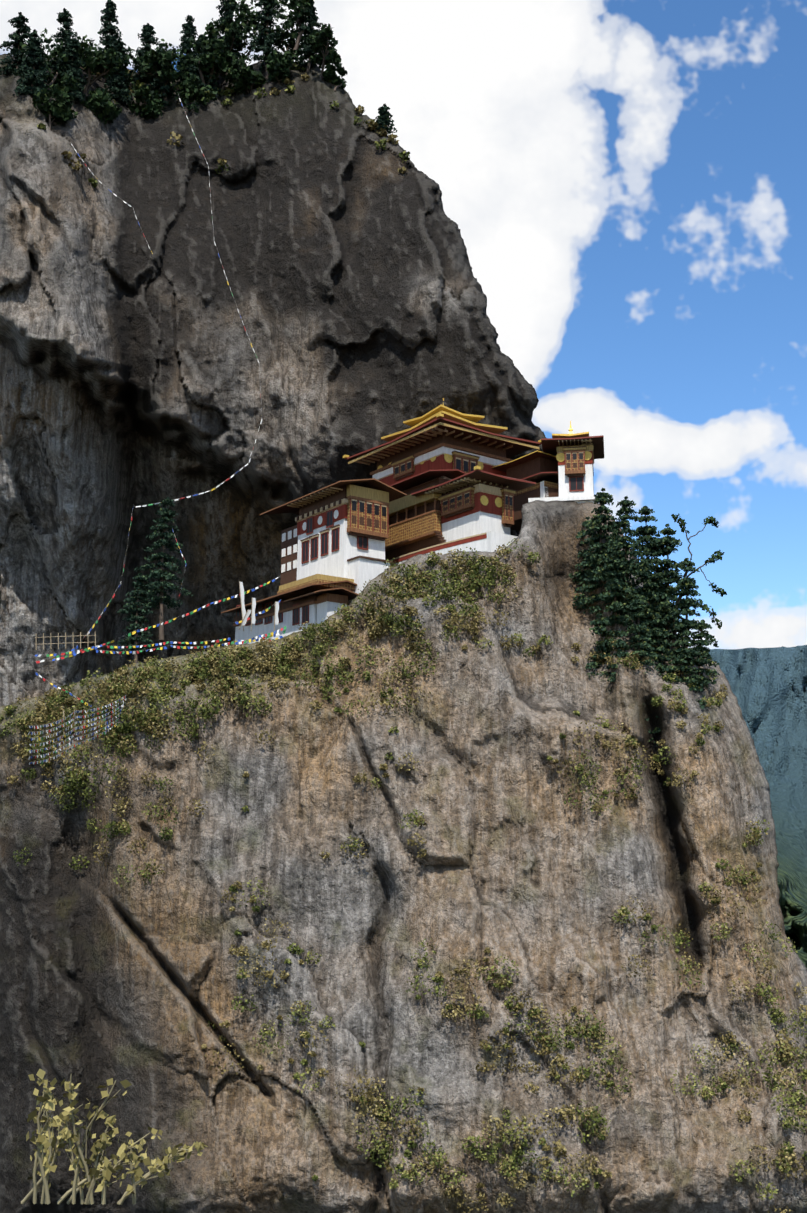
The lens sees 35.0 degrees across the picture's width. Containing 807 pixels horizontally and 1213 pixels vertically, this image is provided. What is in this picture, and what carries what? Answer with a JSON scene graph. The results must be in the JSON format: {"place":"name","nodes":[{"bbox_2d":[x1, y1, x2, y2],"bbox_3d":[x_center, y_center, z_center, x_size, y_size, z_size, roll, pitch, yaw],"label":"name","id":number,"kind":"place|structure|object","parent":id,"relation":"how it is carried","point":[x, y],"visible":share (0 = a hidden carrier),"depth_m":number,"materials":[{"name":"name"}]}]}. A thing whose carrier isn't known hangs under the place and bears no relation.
{"place":"outdoors","nodes":[
{"label":"outdoors","id":0,"kind":"place"},
{"bbox_2d":[0,54,557,705],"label":"cliff rock","id":1,"kind":"object","parent":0,"point":[132,372],"visible":0.56,"depth_m":257.18,"materials":[{"name":"grey stone"}]},
{"bbox_2d":[0,500,806,1212],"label":"cliff rock","id":2,"kind":"object","parent":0,"point":[136,984],"visible":0.85,"depth_m":177.84,"materials":[{"name":"stone"}]},
{"bbox_2d":[21,1069,207,1204],"bbox_3d":[-1.414,2.669,6.353,0.965,1.124,2.632,3,-11,-16],"label":"plant","id":3,"kind":"object","parent":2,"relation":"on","point":[65,1133],"depth_m":5.83,"materials":[{"name":"beige plant"}]},
{"bbox_2d":[35,581,275,733],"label":"poles and fence","id":4,"kind":"object","parent":2,"relation":"on","point":[65,636],"visible":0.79,"depth_m":208.38,"materials":[{"name":"brown wood"}]},
{"bbox_2d":[28,98,285,764],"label":"prayer flags","id":5,"kind":"object","parent":4,"relation":"hanging from","point":[128,652],"visible":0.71,"depth_m":202.74,"materials":[{"name":"fabric"}]},
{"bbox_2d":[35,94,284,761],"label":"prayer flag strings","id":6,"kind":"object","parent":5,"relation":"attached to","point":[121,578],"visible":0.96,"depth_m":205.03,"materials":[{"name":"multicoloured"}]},
{"bbox_2d":[240,582,278,624],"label":"prayer flag banners","id":7,"kind":"object","parent":4,"relation":"on","point":[254,607],"visible":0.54,"depth_m":203.22,"materials":[{"name":"fabric"}]},
{"bbox_2d":[221,574,359,643],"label":"lower building","id":8,"kind":"structure","parent":2,"relation":"on","point":[316,598],"depth_m":207.98,"materials":[{"name":"paint"}]},
{"bbox_2d":[260,478,406,604],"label":"monastery wing","id":9,"kind":"structure","parent":2,"relation":"on","point":[340,529],"depth_m":213.17,"materials":[{"name":"white paint"}]},
{"bbox_2d":[7,0,718,676],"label":"tree trunks","id":10,"kind":"object","parent":2,"relation":"on","point":[161,610],"visible":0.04,"depth_m":218.68,"materials":[{"name":"brown plant"}]},
{"bbox_2d":[0,0,719,745],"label":"conifer trees","id":11,"kind":"object","parent":10,"relation":"on","point":[634,600],"visible":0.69,"depth_m":201.35,"materials":[{"name":"green plant"}]},
{"bbox_2d":[18,0,726,646],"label":"cliff tree foliage","id":12,"kind":"object","parent":10,"relation":"attached to","point":[98,102],"visible":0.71,"depth_m":284.20,"materials":[{"name":"green plant"}]},
{"bbox_2d":[0,62,806,1199],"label":"shrub foliage","id":13,"kind":"object","parent":2,"relation":"on","point":[332,672],"visible":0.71,"depth_m":188.20,"materials":[{"name":"green plant"}]},
{"bbox_2d":[7,63,806,1212],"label":"shrubs","id":14,"kind":"object","parent":2,"relation":"on","point":[43,711],"visible":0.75,"depth_m":187.38,"materials":[{"name":"green plant"}]},
{"bbox_2d":[343,398,541,490],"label":"main temple building","id":15,"kind":"structure","parent":2,"relation":"on","point":[440,437],"depth_m":224.88,"materials":[{"name":"gold metal"}]},
{"bbox_2d":[492,450,558,530],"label":"temple building","id":16,"kind":"structure","parent":2,"relation":"on","point":[539,468],"depth_m":219.22,"materials":[{"name":"brown wood"}]},
{"bbox_2d":[0,0,806,648],"label":"sky","id":17,"kind":"structure","parent":0,"point":[623,183],"materials":[{"name":"blue"}]},
{"bbox_2d":[390,531,517,565],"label":"retaining wall","id":18,"kind":"structure","parent":0,"point":[490,541],"depth_m":205.01,"materials":[{"name":"white paint"}]},
{"bbox_2d":[385,469,465,559],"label":"wooden balcony building","id":19,"kind":"structure","parent":18,"relation":"on","point":[414,523],"depth_m":218.56,"materials":[{"name":"brown wood"}]},
{"bbox_2d":[411,466,535,541],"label":"temple building","id":20,"kind":"structure","parent":18,"relation":"on","point":[476,500],"depth_m":209.01,"materials":[{"name":"white paint"}]},
{"bbox_2d":[528,421,603,502],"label":"tower","id":21,"kind":"structure","parent":0,"point":[576,454],"depth_m":213.48,"materials":[{"name":"white paint"}]},
{"bbox_2d":[702,645,806,967],"bbox_3d":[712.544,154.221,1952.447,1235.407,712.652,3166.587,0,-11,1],"label":"distant mountain","id":22,"kind":"structure","parent":0,"point":[768,687],"depth_m":2503.19,"materials":[{"name":"stone"}]}
]}

